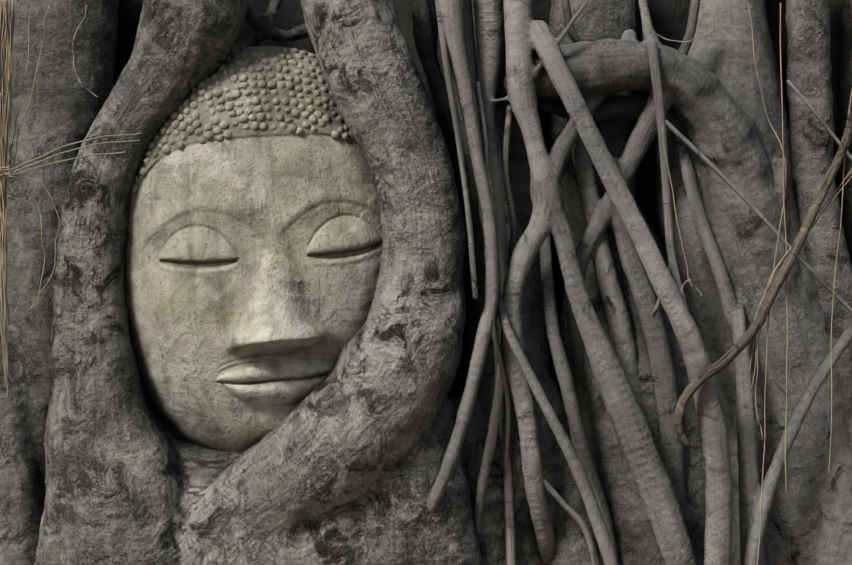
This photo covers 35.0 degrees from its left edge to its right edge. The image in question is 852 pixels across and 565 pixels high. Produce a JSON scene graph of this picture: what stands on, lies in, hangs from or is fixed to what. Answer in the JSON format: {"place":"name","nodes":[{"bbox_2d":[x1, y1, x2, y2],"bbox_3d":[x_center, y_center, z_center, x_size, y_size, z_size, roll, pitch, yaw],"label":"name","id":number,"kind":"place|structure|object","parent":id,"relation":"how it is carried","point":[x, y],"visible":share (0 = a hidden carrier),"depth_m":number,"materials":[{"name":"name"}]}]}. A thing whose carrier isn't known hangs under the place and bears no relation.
{"place":"outdoors","nodes":[
{"label":"outdoors","id":0,"kind":"place"},
{"bbox_2d":[0,0,842,439],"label":"trunk backdrop","id":1,"kind":"structure","parent":0,"point":[668,20],"depth_m":2.51,"materials":[{"name":"grey plant"}]},
{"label":"ground","id":2,"kind":"structure","parent":0,"visible":0},
{"bbox_2d":[34,0,482,564],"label":"roots","id":3,"kind":"object","parent":2,"relation":"on","point":[340,464],"visible":0.94,"depth_m":2.25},
{"bbox_2d":[125,46,382,450],"bbox_3d":[-0.267,-0.046,2.329,0.564,0.758,0.241,-4,0,-6],"label":"buddha head","id":4,"kind":"object","parent":3,"relation":"in","point":[254,248],"visible":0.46,"depth_m":2.28},
{"bbox_2d":[0,0,851,564],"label":"trunk columns","id":5,"kind":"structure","parent":2,"relation":"on","point":[66,106],"depth_m":2.36,"materials":[{"name":"grey plant"}]},
{"bbox_2d":[0,0,851,564],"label":"aerial roots","id":6,"kind":"object","parent":5,"relation":"attached to","point":[6,16],"visible":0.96,"depth_m":2.23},
{"bbox_2d":[427,0,851,564],"bbox_3d":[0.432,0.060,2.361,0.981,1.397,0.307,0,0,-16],"label":"tangled roots","id":7,"kind":"object","parent":2,"relation":"on","point":[712,96],"visible":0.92,"depth_m":2.29,"materials":[{"name":"grey plant"}]},
{"bbox_2d":[673,105,851,449],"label":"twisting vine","id":8,"kind":"object","parent":7,"relation":"attached to","point":[734,351],"visible":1,"depth_m":2.19,"materials":[{"name":"brown plant"}]}
]}

